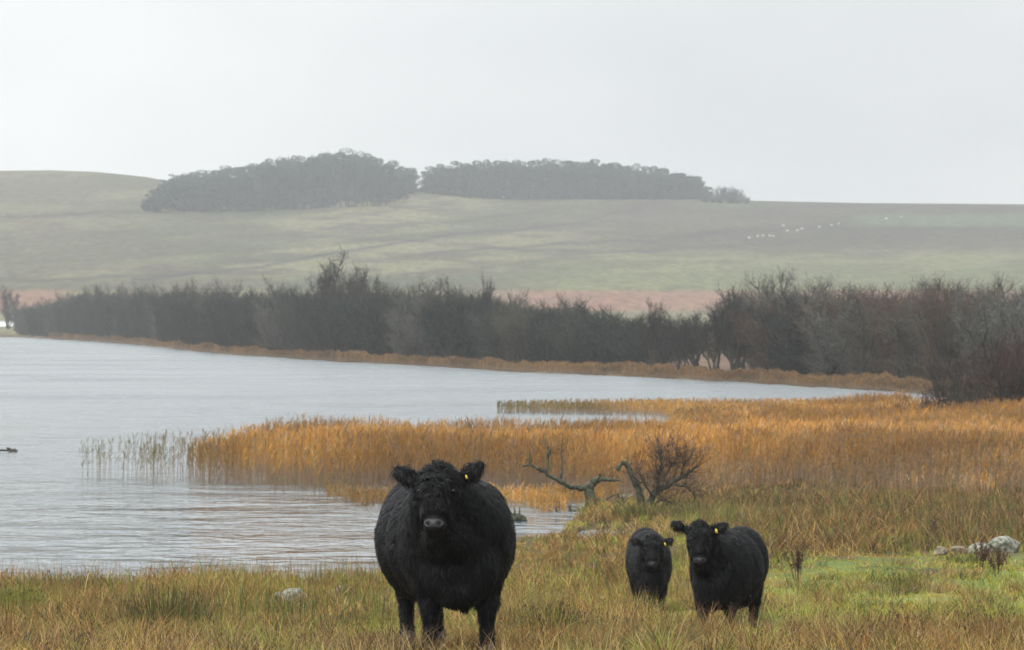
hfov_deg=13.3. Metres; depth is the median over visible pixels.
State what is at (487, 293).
bare tree
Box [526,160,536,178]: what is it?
conifer
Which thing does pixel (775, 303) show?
bare tree
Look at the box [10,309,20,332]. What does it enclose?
bare tree
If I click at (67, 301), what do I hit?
bare tree
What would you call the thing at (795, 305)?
bare tree
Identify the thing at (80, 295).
bare tree
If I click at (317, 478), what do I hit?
sedge tufts
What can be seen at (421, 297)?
bare tree
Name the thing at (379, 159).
conifer
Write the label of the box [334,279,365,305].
bare tree
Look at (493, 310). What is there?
bare tree
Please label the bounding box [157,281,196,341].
bare tree
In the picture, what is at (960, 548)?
stone
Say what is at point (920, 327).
bare tree
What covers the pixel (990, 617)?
rush clump
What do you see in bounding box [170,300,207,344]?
bare tree
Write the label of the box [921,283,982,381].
bare tree
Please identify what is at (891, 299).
bare tree
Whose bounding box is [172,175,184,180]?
conifer
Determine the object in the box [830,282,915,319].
bare tree
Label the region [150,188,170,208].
conifer
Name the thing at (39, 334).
bare tree
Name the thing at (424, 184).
conifer
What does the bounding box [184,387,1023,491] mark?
reed bed
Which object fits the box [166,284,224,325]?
bare tree
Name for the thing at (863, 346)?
bare tree
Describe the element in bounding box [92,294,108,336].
bare tree
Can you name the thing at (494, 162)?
conifer
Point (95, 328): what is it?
bare tree
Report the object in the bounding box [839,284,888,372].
bare tree
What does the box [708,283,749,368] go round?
bare tree
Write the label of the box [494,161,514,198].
conifer
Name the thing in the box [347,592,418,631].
rush clump
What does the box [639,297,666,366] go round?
bare tree
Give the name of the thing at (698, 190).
conifer
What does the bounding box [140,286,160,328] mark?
bare tree
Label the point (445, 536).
cow
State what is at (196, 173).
conifer
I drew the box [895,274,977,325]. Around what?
bare tree
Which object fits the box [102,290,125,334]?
bare tree
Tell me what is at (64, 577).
rush clump
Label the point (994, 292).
bare tree
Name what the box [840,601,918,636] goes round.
rush clump
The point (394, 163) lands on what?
conifer
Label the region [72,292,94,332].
bare tree
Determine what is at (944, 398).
thorn bush
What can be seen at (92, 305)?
bare tree
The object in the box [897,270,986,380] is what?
bare tree
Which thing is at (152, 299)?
bare tree
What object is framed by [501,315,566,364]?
bare tree
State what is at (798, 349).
bare tree
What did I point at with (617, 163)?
conifer
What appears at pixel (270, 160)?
conifer
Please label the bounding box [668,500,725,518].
rush clump
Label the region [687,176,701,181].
conifer
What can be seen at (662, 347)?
bare tree
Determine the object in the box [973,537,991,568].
dock plant
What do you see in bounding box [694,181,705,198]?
conifer
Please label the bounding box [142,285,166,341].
bare tree
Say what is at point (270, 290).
bare tree
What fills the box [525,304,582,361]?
bare tree
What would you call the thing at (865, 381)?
shore reeds
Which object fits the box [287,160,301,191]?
conifer
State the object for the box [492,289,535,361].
bare tree
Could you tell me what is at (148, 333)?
bare tree
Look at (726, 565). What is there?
calf
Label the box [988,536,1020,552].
boulder
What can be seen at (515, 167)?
conifer
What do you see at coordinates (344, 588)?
rush clump
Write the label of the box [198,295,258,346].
bare tree
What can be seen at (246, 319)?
bare tree
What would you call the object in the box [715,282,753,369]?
bare tree
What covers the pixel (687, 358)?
bare tree
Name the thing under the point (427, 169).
conifer
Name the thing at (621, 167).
conifer
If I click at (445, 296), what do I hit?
bare tree
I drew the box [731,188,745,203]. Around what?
bare tree
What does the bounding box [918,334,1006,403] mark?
thorn bush
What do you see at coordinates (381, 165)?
conifer
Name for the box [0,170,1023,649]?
ground
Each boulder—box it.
[966,542,993,553]
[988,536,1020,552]
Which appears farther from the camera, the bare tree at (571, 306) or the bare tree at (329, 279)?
the bare tree at (329, 279)
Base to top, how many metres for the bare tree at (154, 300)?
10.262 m
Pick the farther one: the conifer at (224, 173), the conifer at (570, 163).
the conifer at (570, 163)
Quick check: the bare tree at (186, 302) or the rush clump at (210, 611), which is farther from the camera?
the bare tree at (186, 302)
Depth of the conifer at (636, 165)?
2086.05 m
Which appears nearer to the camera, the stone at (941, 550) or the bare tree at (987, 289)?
the stone at (941, 550)
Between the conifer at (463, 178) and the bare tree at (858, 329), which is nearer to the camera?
the bare tree at (858, 329)
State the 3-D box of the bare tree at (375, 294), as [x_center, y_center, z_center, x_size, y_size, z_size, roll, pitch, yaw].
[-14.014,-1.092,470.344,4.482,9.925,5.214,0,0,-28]
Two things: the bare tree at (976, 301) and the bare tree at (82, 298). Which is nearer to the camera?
the bare tree at (976, 301)
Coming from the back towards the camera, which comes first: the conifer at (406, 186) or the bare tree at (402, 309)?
the conifer at (406, 186)
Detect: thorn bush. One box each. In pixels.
[883,389,969,411]
[891,397,937,409]
[907,368,998,408]
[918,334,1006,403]
[930,315,1023,403]
[1003,319,1023,377]
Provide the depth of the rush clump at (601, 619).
38.04 m
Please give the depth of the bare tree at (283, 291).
546.23 m
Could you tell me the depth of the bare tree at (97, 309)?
828.00 m
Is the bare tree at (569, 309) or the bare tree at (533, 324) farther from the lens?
the bare tree at (533, 324)
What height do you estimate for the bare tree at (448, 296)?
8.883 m
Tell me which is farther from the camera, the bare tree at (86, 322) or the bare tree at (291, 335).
the bare tree at (86, 322)
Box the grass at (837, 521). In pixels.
[0,470,1023,649]
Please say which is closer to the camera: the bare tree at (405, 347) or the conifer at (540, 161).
the bare tree at (405, 347)
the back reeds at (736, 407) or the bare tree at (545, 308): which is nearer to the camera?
the back reeds at (736, 407)
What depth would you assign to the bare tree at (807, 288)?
348.05 m
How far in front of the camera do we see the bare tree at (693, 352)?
348.37 m
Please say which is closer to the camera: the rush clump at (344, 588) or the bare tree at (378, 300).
the rush clump at (344, 588)
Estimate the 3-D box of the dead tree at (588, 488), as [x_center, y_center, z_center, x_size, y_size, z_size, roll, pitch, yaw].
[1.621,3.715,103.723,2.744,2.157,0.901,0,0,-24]
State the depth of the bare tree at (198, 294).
637.15 m
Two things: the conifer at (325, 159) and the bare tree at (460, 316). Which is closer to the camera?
the bare tree at (460, 316)
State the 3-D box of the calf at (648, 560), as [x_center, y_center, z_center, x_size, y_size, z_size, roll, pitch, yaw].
[1.589,2.893,51.299,0.598,1.016,1.821,0,0,-4]
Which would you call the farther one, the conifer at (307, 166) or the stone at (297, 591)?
the conifer at (307, 166)
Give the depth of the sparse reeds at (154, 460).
123.02 m
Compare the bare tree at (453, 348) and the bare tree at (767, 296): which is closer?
the bare tree at (767, 296)
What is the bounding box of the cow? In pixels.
[373,459,516,649]
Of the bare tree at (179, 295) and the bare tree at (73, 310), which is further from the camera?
the bare tree at (73, 310)
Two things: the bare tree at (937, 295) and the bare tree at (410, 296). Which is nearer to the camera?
the bare tree at (937, 295)
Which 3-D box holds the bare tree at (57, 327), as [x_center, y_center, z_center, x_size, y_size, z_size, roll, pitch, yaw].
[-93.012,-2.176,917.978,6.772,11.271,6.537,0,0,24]
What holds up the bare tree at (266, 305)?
on the ground at (66, 232)
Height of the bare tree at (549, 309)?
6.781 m
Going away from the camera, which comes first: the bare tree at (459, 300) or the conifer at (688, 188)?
the bare tree at (459, 300)
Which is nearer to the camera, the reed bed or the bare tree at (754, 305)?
the reed bed
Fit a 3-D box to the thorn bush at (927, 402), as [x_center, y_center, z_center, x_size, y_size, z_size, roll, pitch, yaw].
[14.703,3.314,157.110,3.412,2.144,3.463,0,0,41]
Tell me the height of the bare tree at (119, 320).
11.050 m
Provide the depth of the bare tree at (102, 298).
819.24 m
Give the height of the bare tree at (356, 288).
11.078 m
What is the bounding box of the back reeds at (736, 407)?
[673,400,826,421]
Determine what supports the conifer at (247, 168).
on the ground at (66, 232)
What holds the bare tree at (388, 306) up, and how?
on the ground at (66, 232)
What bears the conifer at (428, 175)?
on the ground at (66, 232)
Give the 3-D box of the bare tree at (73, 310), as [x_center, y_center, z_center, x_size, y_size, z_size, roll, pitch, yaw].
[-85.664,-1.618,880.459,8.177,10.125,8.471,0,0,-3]
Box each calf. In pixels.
[625,527,674,610]
[669,518,768,632]
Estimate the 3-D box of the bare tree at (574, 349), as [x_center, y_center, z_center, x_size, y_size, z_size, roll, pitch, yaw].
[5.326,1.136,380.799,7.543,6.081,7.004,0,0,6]
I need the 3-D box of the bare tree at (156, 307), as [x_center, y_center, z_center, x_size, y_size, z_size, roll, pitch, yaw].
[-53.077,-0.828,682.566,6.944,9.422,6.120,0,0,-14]
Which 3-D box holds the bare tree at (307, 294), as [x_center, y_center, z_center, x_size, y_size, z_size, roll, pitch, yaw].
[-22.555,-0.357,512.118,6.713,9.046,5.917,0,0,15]
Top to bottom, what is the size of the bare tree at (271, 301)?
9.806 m
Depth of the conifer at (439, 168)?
2073.42 m
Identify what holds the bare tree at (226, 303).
on the ground at (66, 232)
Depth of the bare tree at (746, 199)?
2056.49 m
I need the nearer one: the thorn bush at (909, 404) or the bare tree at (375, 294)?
the thorn bush at (909, 404)
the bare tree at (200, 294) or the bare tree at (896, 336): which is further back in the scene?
the bare tree at (200, 294)
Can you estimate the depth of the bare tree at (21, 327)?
1000.50 m
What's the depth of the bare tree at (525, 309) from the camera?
410.81 m
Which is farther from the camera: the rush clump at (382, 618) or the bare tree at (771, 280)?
the bare tree at (771, 280)
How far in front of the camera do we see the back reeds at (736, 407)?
191.52 m
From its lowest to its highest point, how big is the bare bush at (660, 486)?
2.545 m
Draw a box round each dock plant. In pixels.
[784,542,805,583]
[929,518,938,537]
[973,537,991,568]
[988,548,1007,576]
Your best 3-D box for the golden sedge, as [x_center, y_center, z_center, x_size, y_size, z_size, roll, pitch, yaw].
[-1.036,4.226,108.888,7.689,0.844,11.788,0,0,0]
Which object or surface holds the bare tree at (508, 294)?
on the ground at (66, 232)
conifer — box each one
[140,198,149,211]
[141,193,162,211]
[147,189,161,201]
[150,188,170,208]
[157,179,167,191]
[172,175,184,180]
[184,175,199,190]
[188,172,199,179]
[194,173,207,188]
[218,165,231,174]
[222,169,236,179]
[228,167,242,194]
[236,166,254,194]
[260,162,270,170]
[265,158,273,162]
[281,158,297,164]
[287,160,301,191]
[304,157,318,194]
[322,155,336,188]
[336,148,355,155]
[339,154,355,170]
[354,151,366,157]
[372,158,382,169]
[376,163,386,191]
[387,161,397,170]
[397,173,417,193]
[403,169,420,187]
[405,179,416,190]
[416,171,436,192]
[420,166,434,187]
[421,173,435,192]
[433,167,447,193]
[444,169,459,195]
[449,167,470,196]
[459,163,471,188]
[472,160,487,189]
[475,164,487,197]
[488,160,502,177]
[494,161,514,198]
[498,161,509,198]
[510,162,520,197]
[516,164,528,198]
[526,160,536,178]
[535,160,550,189]
[535,164,544,193]
[543,162,561,197]
[562,159,574,167]
[562,161,580,198]
[574,162,588,198]
[582,160,597,168]
[584,159,599,167]
[602,163,614,197]
[606,162,621,171]
[607,165,623,195]
[632,163,639,170]
[649,166,657,174]
[657,168,669,176]
[659,171,669,194]
[664,173,686,198]
[677,176,696,192]
[681,177,700,198]
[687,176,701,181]
[687,182,705,199]
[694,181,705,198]
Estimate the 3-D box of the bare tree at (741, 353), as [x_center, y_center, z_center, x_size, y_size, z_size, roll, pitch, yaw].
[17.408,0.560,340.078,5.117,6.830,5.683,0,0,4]
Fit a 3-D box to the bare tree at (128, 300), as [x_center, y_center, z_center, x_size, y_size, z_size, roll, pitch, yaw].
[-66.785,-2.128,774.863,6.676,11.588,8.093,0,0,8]
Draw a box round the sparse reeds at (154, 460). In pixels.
[79,424,343,486]
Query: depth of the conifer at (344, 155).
2019.36 m
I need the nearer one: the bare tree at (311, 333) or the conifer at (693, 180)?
the bare tree at (311, 333)
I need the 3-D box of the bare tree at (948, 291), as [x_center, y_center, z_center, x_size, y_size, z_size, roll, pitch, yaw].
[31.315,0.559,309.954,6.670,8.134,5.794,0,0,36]
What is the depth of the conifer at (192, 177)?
1998.31 m
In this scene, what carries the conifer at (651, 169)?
on the ground at (66, 232)
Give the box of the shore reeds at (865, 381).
[49,332,997,396]
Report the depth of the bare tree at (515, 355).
393.47 m
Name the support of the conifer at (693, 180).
on the ground at (66, 232)
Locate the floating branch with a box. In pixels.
[0,447,17,451]
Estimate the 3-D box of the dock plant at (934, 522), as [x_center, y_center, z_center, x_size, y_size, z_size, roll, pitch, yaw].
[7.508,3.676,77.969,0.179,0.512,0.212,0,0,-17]
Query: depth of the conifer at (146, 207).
1801.27 m
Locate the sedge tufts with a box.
[269,469,362,500]
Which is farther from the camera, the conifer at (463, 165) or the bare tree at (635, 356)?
the conifer at (463, 165)
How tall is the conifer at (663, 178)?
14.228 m
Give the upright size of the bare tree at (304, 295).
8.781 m
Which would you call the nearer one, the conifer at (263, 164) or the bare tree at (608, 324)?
the bare tree at (608, 324)
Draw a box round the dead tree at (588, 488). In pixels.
[522,437,627,511]
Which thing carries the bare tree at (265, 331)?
on the ground at (66, 232)
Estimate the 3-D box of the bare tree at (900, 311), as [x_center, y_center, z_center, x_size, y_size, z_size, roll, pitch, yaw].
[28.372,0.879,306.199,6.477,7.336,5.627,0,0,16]
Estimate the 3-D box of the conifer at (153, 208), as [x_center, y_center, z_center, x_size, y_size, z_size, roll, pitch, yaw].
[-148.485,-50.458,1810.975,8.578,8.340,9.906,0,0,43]
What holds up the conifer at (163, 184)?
on the ground at (66, 232)
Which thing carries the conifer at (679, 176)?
on the ground at (66, 232)
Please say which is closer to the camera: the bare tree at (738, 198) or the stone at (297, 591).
the stone at (297, 591)
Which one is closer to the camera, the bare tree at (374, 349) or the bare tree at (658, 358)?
the bare tree at (658, 358)
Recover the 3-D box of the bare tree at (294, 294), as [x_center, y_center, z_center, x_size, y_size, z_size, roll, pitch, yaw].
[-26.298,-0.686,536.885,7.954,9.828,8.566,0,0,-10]
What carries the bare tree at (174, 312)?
on the ground at (66, 232)
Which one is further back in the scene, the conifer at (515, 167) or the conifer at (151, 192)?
the conifer at (515, 167)
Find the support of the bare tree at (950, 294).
on the ground at (66, 232)
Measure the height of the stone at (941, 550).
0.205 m
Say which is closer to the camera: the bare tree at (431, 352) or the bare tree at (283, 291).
the bare tree at (431, 352)
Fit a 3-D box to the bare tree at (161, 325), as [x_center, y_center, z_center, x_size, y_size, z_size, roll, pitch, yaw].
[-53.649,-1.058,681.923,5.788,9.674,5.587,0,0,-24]
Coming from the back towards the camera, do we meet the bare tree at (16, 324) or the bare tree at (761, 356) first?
the bare tree at (16, 324)
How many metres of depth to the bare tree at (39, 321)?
942.52 m
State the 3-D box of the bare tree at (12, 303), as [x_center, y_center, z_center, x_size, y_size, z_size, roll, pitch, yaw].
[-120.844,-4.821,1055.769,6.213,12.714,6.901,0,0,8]
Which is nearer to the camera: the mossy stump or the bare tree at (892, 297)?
the mossy stump
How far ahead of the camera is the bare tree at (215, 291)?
599.90 m
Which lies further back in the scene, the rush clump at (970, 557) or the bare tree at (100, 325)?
the bare tree at (100, 325)
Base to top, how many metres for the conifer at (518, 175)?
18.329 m
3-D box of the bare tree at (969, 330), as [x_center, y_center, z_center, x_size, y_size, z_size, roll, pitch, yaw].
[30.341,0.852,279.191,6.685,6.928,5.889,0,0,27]
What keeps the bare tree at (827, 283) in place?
on the ground at (66, 232)
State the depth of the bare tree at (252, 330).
546.52 m
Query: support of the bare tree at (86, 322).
on the ground at (66, 232)
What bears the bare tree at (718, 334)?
on the ground at (66, 232)
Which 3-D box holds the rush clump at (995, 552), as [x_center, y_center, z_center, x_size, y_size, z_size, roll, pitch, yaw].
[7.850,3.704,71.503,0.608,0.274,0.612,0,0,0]
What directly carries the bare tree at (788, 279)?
on the ground at (66, 232)
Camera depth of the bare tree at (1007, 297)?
297.68 m
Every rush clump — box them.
[0,572,54,612]
[24,563,90,589]
[62,566,114,588]
[107,569,218,632]
[152,579,226,627]
[294,567,348,591]
[327,568,385,598]
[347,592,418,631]
[496,587,594,637]
[576,608,628,631]
[584,552,628,586]
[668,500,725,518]
[716,489,789,510]
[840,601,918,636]
[882,565,928,591]
[943,549,986,564]
[950,598,1023,639]
[978,547,1010,558]
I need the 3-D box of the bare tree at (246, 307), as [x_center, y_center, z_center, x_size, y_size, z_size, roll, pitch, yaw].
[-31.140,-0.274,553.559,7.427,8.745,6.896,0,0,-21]
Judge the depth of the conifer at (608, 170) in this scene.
2080.82 m
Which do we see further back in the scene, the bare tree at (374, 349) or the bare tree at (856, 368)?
the bare tree at (374, 349)
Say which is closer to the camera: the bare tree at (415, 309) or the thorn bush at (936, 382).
the thorn bush at (936, 382)
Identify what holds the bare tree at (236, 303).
on the ground at (66, 232)
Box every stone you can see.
[282,588,306,603]
[330,585,355,597]
[933,546,947,555]
[949,546,968,554]
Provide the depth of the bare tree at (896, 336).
294.10 m
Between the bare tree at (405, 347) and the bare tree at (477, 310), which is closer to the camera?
the bare tree at (477, 310)
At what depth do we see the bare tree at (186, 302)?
625.63 m
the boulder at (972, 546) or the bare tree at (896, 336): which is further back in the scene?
the bare tree at (896, 336)
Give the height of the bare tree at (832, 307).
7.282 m
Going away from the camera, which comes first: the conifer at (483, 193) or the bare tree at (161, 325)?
the bare tree at (161, 325)
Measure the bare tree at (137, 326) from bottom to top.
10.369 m
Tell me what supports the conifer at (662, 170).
on the ground at (66, 232)
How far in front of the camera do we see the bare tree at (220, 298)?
590.30 m
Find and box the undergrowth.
[607,498,681,519]
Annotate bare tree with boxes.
[0,281,22,328]
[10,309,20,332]
[11,307,24,333]
[12,306,29,334]
[13,302,27,320]
[21,303,38,332]
[23,311,40,336]
[31,307,43,335]
[33,297,53,336]
[33,304,50,336]
[46,292,73,332]
[52,290,81,333]
[62,293,75,332]
[64,291,94,334]
[67,294,93,332]
[71,285,90,321]
[72,283,100,320]
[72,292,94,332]
[74,294,101,333]
[75,291,96,338]
[81,294,109,335]
[82,284,106,334]
[89,281,111,301]
[89,288,115,332]
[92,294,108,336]
[93,282,126,335]
[95,292,117,335]
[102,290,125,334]
[106,286,135,337]
[107,284,131,334]
[113,287,137,338]
[118,289,149,336]
[119,284,148,335]
[126,288,159,338]
[129,276,148,299]
[129,290,158,338]
[131,281,157,303]
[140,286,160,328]
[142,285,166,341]
[145,287,176,329]
[147,285,177,339]
[148,290,172,341]
[150,292,171,341]
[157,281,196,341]
[159,280,193,341]
[164,281,204,320]
[165,287,188,339]
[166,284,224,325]
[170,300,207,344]
[174,277,202,309]
[176,287,201,340]
[186,283,229,343]
[193,283,227,340]
[196,287,240,344]
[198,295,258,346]
[200,276,233,311]
[201,280,248,345]
[202,290,258,347]
[214,286,257,346]
[226,284,269,311]
[230,289,273,345]
[232,289,267,346]
[232,290,264,347]
[233,287,262,324]
[233,292,266,339]
[241,282,301,350]
[249,284,286,347]
[249,289,289,349]
[250,273,298,336]
[252,280,293,322]
[256,282,302,349]
[264,289,314,350]
[266,291,307,351]
[270,285,316,348]
[274,289,312,349]
[285,287,344,351]
[286,286,318,349]
[291,284,331,350]
[299,289,316,345]
[305,244,371,347]
[328,262,373,306]
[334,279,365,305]
[342,295,406,355]
[354,281,370,303]
[358,270,398,317]
[361,281,413,308]
[363,289,412,354]
[374,286,443,354]
[379,285,426,355]
[379,292,426,355]
[382,283,423,354]
[392,273,428,351]
[403,274,457,354]
[403,295,474,357]
[407,289,456,356]
[410,274,475,356]
[412,281,456,350]
[414,291,492,357]
[416,288,496,358]
[418,284,503,354]
[422,283,467,350]
[443,284,494,358]
[458,299,501,359]
[462,288,520,357]
[462,298,527,360]
[465,291,522,357]
[468,291,530,351]
[477,270,493,322]
[483,296,538,361]
[489,299,541,322]
[490,299,541,362]
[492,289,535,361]
[497,289,539,310]
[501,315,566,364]
[519,301,580,316]
[519,305,553,362]
[520,297,563,359]
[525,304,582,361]
[532,306,609,363]
[535,296,612,361]
[536,301,591,360]
[550,298,592,314]
[551,291,593,342]
[567,304,648,361]
[570,306,646,361]
[581,324,632,363]
[598,326,647,362]
[607,317,656,362]
[618,316,659,364]
[630,309,682,364]
[631,306,685,366]
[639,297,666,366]
[658,310,694,369]
[670,309,718,365]
[674,315,712,367]
[689,291,740,370]
[699,189,714,201]
[704,295,760,368]
[708,187,728,202]
[708,194,717,202]
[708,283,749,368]
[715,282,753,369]
[721,186,740,202]
[721,264,802,363]
[724,284,798,365]
[727,294,802,370]
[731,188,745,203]
[737,278,786,371]
[738,276,770,368]
[743,196,750,203]
[746,291,838,374]
[750,287,833,372]
[753,279,808,358]
[755,289,830,371]
[771,267,840,316]
[773,274,825,302]
[779,279,881,374]
[791,285,876,375]
[798,286,865,372]
[799,276,875,369]
[828,283,911,375]
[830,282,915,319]
[831,280,907,372]
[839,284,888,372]
[856,283,951,377]
[865,281,891,369]
[871,283,953,379]
[875,286,941,345]
[876,290,928,375]
[881,281,919,367]
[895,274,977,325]
[895,277,996,378]
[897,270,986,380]
[908,278,990,324]
[917,278,981,375]
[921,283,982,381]
[944,283,1023,377]
[946,287,1023,379]
[950,275,1021,318]
[953,273,1014,374]
[954,272,1022,376]
[980,281,1023,370]
[985,283,1023,322]
[985,287,1022,324]
[987,293,1023,368]
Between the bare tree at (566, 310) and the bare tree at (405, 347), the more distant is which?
the bare tree at (405, 347)
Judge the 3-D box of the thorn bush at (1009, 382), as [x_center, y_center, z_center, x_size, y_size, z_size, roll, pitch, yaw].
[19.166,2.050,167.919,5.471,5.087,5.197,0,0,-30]
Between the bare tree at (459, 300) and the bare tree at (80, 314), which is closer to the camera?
the bare tree at (459, 300)
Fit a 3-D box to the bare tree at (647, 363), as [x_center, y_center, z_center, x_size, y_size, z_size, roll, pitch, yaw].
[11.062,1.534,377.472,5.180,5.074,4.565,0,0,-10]
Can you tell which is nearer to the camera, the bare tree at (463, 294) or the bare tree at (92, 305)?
the bare tree at (463, 294)
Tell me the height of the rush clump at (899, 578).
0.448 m
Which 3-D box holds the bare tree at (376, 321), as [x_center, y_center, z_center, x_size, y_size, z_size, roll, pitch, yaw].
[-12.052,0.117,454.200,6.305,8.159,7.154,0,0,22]
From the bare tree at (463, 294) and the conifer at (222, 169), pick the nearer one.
the bare tree at (463, 294)
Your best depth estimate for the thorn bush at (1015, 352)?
180.16 m
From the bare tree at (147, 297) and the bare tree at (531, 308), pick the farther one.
the bare tree at (147, 297)
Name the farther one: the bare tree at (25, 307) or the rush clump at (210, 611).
the bare tree at (25, 307)
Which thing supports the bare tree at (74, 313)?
on the ground at (66, 232)
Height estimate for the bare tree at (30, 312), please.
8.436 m
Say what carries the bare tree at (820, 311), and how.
on the ground at (66, 232)
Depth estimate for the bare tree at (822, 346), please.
315.86 m
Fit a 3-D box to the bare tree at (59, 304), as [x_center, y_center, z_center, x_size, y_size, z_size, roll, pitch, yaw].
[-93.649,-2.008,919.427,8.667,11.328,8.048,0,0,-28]
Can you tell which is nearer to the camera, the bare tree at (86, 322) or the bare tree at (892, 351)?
the bare tree at (892, 351)
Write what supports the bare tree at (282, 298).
on the ground at (66, 232)
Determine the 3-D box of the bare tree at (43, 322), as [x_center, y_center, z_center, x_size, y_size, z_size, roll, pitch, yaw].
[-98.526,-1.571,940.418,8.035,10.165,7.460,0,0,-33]
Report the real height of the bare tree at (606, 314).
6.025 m
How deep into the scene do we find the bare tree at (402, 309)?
447.45 m
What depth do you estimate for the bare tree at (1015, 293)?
284.05 m
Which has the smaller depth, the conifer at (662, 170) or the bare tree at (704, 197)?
the bare tree at (704, 197)
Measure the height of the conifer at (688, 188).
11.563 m
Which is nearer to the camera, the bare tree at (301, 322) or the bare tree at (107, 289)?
the bare tree at (301, 322)
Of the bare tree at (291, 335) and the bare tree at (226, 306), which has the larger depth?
the bare tree at (226, 306)
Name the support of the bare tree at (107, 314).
on the ground at (66, 232)
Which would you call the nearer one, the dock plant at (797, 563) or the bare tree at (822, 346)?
the dock plant at (797, 563)
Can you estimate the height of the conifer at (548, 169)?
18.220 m
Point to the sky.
(838, 101)
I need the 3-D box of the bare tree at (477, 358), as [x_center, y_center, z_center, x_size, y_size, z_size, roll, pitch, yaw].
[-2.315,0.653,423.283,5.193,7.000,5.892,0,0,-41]
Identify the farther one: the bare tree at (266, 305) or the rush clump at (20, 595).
the bare tree at (266, 305)
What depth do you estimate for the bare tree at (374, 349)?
453.76 m
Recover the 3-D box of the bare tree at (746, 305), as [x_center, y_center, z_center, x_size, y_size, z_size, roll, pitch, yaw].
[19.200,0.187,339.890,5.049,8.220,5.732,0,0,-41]
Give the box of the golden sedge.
[324,481,619,512]
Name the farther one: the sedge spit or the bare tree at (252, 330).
the bare tree at (252, 330)
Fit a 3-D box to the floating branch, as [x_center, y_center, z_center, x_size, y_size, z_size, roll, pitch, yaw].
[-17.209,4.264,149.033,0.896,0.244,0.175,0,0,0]
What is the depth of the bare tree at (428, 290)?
456.23 m
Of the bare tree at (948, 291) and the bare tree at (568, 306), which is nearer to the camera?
the bare tree at (948, 291)
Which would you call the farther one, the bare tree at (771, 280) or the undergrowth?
the bare tree at (771, 280)
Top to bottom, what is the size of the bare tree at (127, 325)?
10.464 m
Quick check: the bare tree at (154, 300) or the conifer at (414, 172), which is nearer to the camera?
the bare tree at (154, 300)
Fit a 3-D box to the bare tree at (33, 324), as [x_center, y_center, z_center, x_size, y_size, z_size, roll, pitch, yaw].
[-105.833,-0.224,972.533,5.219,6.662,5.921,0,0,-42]
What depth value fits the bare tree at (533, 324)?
403.54 m
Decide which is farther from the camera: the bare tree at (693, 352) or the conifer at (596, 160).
the conifer at (596, 160)
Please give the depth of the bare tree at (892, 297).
319.66 m
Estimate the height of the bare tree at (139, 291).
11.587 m
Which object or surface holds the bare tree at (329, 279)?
on the ground at (66, 232)
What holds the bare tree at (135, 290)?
on the ground at (66, 232)
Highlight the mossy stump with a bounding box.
[511,507,526,520]
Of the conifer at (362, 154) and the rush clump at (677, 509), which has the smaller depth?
the rush clump at (677, 509)
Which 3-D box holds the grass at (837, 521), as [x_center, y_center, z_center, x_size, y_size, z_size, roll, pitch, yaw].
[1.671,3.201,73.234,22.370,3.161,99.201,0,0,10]
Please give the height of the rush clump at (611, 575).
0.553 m
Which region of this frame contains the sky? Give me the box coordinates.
[0,0,1023,203]
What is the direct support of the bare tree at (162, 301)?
on the ground at (66, 232)
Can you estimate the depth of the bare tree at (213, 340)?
591.99 m
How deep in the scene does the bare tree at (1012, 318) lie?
275.95 m
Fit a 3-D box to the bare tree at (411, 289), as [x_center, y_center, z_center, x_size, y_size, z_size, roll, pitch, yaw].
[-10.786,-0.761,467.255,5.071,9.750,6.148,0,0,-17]
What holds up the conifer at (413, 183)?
on the ground at (66, 232)
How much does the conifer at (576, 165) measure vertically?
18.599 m
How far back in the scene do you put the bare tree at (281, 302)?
524.04 m
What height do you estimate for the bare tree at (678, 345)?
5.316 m
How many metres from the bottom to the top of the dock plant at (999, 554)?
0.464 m
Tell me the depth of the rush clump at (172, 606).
40.96 m
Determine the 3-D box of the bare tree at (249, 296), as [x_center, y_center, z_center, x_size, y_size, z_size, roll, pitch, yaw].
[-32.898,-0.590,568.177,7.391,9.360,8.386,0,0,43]
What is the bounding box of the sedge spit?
[497,396,915,419]
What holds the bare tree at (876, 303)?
on the ground at (66, 232)
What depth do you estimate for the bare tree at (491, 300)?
436.69 m
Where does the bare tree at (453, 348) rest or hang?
on the ground at (66, 232)
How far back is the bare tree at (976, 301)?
299.92 m
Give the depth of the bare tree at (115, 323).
793.38 m
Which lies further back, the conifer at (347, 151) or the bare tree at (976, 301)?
the conifer at (347, 151)
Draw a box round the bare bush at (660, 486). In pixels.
[604,423,721,510]
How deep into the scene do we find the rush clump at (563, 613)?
35.96 m
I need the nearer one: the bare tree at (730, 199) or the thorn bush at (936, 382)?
the thorn bush at (936, 382)
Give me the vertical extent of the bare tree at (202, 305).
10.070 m
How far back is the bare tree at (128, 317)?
753.33 m
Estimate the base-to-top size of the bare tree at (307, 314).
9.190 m
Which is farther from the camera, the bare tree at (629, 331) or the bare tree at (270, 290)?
the bare tree at (270, 290)
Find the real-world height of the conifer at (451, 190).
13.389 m
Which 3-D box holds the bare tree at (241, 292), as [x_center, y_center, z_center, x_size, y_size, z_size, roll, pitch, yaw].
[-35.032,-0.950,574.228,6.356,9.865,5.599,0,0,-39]
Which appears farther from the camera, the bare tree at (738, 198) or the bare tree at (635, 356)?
the bare tree at (738, 198)
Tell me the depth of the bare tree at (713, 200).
2057.29 m
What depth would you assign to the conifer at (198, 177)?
2001.14 m
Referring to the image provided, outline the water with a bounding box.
[0,337,942,584]
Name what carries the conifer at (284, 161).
on the ground at (66, 232)
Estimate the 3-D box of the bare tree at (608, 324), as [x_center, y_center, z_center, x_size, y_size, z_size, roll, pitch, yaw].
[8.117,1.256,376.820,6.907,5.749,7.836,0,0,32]

